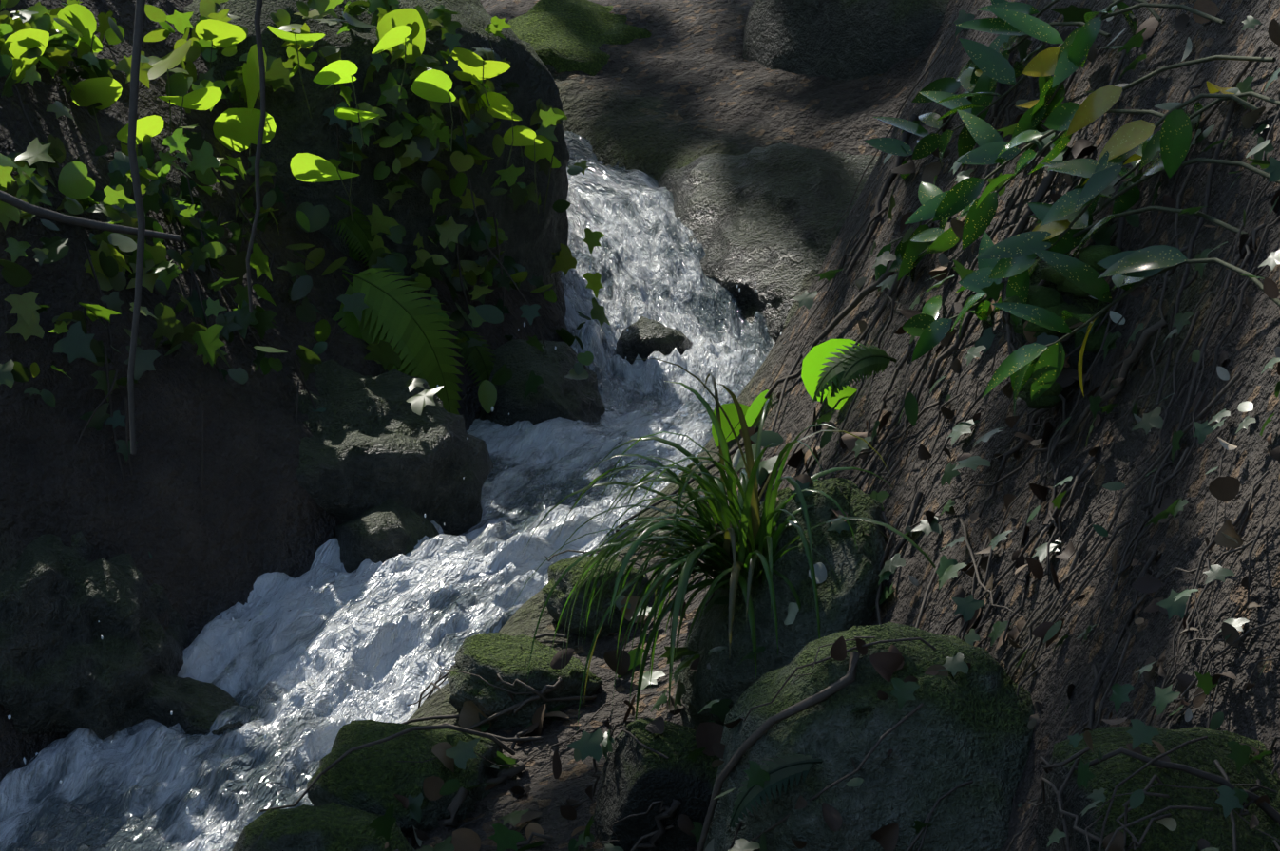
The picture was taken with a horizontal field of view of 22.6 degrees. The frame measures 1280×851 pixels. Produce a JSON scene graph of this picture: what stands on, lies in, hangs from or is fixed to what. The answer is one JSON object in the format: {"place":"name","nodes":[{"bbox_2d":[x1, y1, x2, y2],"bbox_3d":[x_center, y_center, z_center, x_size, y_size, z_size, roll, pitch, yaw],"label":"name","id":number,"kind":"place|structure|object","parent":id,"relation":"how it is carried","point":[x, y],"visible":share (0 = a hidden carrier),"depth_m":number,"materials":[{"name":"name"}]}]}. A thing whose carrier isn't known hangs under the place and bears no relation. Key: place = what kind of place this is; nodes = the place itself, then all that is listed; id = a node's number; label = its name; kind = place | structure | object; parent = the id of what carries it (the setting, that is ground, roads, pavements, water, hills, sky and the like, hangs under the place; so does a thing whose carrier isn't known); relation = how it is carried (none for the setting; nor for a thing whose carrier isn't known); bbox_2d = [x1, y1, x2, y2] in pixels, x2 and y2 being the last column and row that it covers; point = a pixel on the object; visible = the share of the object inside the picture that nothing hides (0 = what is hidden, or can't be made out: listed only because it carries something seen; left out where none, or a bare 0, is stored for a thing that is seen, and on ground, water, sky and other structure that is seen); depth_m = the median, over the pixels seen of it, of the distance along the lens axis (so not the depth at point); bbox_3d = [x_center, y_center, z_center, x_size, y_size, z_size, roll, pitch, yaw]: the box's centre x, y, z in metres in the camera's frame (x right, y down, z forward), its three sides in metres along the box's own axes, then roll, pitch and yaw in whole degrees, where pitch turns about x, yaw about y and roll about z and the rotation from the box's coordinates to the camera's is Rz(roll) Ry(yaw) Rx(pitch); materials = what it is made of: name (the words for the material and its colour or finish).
{"place":"outdoors","nodes":[
{"label":"outdoors","id":0,"kind":"place"},
{"bbox_2d":[0,0,1279,850],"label":"terrain","id":1,"kind":"structure","parent":0,"point":[684,85],"depth_m":4.75,"materials":[{"name":"brown soil"}]},
{"bbox_2d":[0,531,190,740],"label":"rock","id":2,"kind":"object","parent":1,"relation":"on","point":[66,669],"visible":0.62,"depth_m":4.63,"materials":[{"name":"grey stone"}]},
{"bbox_2d":[138,673,243,735],"bbox_3d":[-0.701,0.436,4.729,0.263,0.154,0.170,0,12,1],"label":"rock","id":3,"kind":"object","parent":1,"relation":"on","point":[193,706],"visible":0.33,"depth_m":4.67,"materials":[{"name":"grey stone"}]},
{"bbox_2d":[0,3,561,182],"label":"leaves","id":4,"kind":"object","parent":1,"relation":"on","point":[235,129],"visible":0.94,"depth_m":5.72,"materials":[{"name":"green plant"}]},
{"bbox_2d":[0,0,610,413],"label":"ivy","id":5,"kind":"object","parent":1,"relation":"on","point":[76,184],"visible":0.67,"depth_m":5.73,"materials":[{"name":"green plant"}]},
{"bbox_2d":[231,802,416,850],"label":"mossy rock","id":6,"kind":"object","parent":1,"relation":"on","point":[333,827],"depth_m":4.06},
{"bbox_2d":[183,0,570,293],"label":"rock","id":7,"kind":"object","parent":1,"relation":"on","point":[534,241],"visible":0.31,"depth_m":6.00,"materials":[{"name":"grey stone"}]},
{"bbox_2d":[334,498,439,573],"bbox_3d":[-0.425,0.208,5.284,0.213,0.191,0.301,-6,13,-25],"label":"rock","id":8,"kind":"object","parent":1,"relation":"on","point":[386,530],"visible":0.35,"depth_m":5.16,"materials":[{"name":"grey stone"}]},
{"bbox_2d":[0,131,775,850],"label":"water stream","id":9,"kind":"structure","parent":1,"relation":"on","point":[346,642],"depth_m":5.00,"materials":[{"name":"white liquid"}]},
{"bbox_2d":[7,256,781,814],"bbox_3d":[-0.212,0.086,5.416,0.650,0.460,2.449,5,13,20],"label":"water spray","id":10,"kind":"object","parent":9,"relation":"on","point":[424,515],"visible":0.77,"depth_m":5.11,"materials":[{"name":"white liquid"}]},
{"bbox_2d":[616,316,692,363],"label":"rock","id":11,"kind":"object","parent":9,"relation":"on","point":[642,337],"visible":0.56,"depth_m":6.32,"materials":[{"name":"grey stone"}]},
{"bbox_2d":[294,359,493,535],"bbox_3d":[-0.629,0.187,5.540,0.761,0.596,0.672,0,12,1],"label":"rock","id":12,"kind":"object","parent":1,"relation":"on","point":[373,442],"visible":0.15,"depth_m":5.33,"materials":[{"name":"grey stone"}]},
{"bbox_2d":[306,719,502,833],"bbox_3d":[-0.316,0.486,4.328,0.256,0.174,0.272,0,12,1],"label":"mossy rock","id":13,"kind":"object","parent":1,"relation":"on","point":[373,779],"depth_m":4.24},
{"bbox_2d":[447,632,603,728],"bbox_3d":[-0.163,0.370,4.572,0.222,0.151,0.243,0,12,1],"label":"mossy rock","id":14,"kind":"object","parent":1,"relation":"on","point":[487,658],"depth_m":4.49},
{"bbox_2d":[478,339,605,426],"bbox_3d":[-0.182,-0.039,5.992,0.235,0.226,0.318,0,12,1],"label":"rock","id":15,"kind":"object","parent":1,"relation":"on","point":[560,394],"visible":0.54,"depth_m":5.91,"materials":[{"name":"grey stone"}]},
{"bbox_2d":[542,555,662,638],"bbox_3d":[-0.057,0.265,4.779,0.188,0.143,0.187,10,16,40],"label":"mossy rock","id":16,"kind":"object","parent":1,"relation":"on","point":[560,595],"depth_m":4.72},
{"bbox_2d":[330,210,897,828],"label":"fern plants","id":17,"kind":"object","parent":1,"relation":"on","point":[403,320],"visible":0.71,"depth_m":5.69,"materials":[{"name":"green plant"}]},
{"bbox_2d":[0,0,1279,850],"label":"shade ivy","id":18,"kind":"object","parent":1,"relation":"on","point":[80,342],"visible":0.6,"depth_m":4.99,"materials":[{"name":"green plant"}]},
{"bbox_2d":[0,0,1279,850],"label":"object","id":19,"kind":"object","parent":1,"relation":"on","point":[1129,550],"visible":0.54,"depth_m":3.58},
{"bbox_2d":[592,717,719,850],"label":"rock","id":20,"kind":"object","parent":1,"relation":"on","point":[637,778],"depth_m":4.04,"materials":[{"name":"grey stone"}]},
{"bbox_2d":[657,142,878,342],"bbox_3d":[0.433,-0.312,6.857,0.688,0.576,0.998,-5,13,-21],"label":"rock slab","id":21,"kind":"object","parent":1,"relation":"on","point":[763,219],"visible":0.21,"depth_m":6.71,"materials":[{"name":"grey stone"}]},
{"bbox_2d":[678,477,888,731],"bbox_3d":[0.188,0.265,4.202,0.277,0.407,0.339,0,12,1],"label":"rock","id":22,"kind":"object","parent":1,"relation":"on","point":[851,603],"depth_m":4.10,"materials":[{"name":"grey stone"}]},
{"bbox_2d":[506,358,936,734],"bbox_3d":[0.109,0.148,4.159,0.560,0.489,0.511,0,12,1],"label":"sedge tuft","id":23,"kind":"object","parent":22,"relation":"on","point":[719,550],"visible":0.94,"depth_m":4.11,"materials":[{"name":"green plant"}]},
{"bbox_2d":[711,339,859,447],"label":"broad plant leaves","id":24,"kind":"object","parent":1,"relation":"on","point":[813,361],"visible":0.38,"depth_m":4.77,"materials":[{"name":"green plant"}]},
{"bbox_2d":[384,0,1279,850],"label":"dead leaves","id":25,"kind":"object","parent":1,"relation":"on","point":[890,661],"visible":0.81,"depth_m":3.75,"materials":[{"name":"brown plant"}]},
{"bbox_2d":[742,0,949,80],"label":"rock slab","id":26,"kind":"object","parent":1,"relation":"on","point":[846,40],"visible":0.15,"depth_m":7.18,"materials":[{"name":"grey stone"}]},
{"bbox_2d":[703,622,1034,850],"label":"boulder","id":27,"kind":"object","parent":1,"relation":"on","point":[959,728],"depth_m":3.35,"materials":[{"name":"grey stone"}]},
{"bbox_2d":[863,0,1234,416],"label":"laurel plant","id":28,"kind":"object","parent":1,"relation":"on","point":[984,69],"visible":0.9,"depth_m":4.09,"materials":[{"name":"green plant"}]},
{"bbox_2d":[1000,262,1108,373],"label":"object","id":29,"kind":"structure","parent":1,"relation":"on","point":[1091,306],"depth_m":3.73,"materials":[{"name":"green plant"}]},
{"bbox_2d":[1003,245,1122,408],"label":"leaves","id":30,"kind":"object","parent":29,"relation":"on","point":[1049,298],"visible":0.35,"depth_m":3.72,"materials":[{"name":"green plant"}]},
{"bbox_2d":[1033,726,1279,850],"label":"mossy rock","id":31,"kind":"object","parent":1,"relation":"on","point":[1213,829],"depth_m":2.81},
{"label":"rock","id":32,"kind":"object","parent":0,"visible":0},
{"bbox_2d":[506,0,651,76],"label":"rock","id":33,"kind":"object","parent":32,"relation":"on","point":[565,35],"visible":0.15,"depth_m":7.61,"materials":[{"name":"stone"}]}
]}

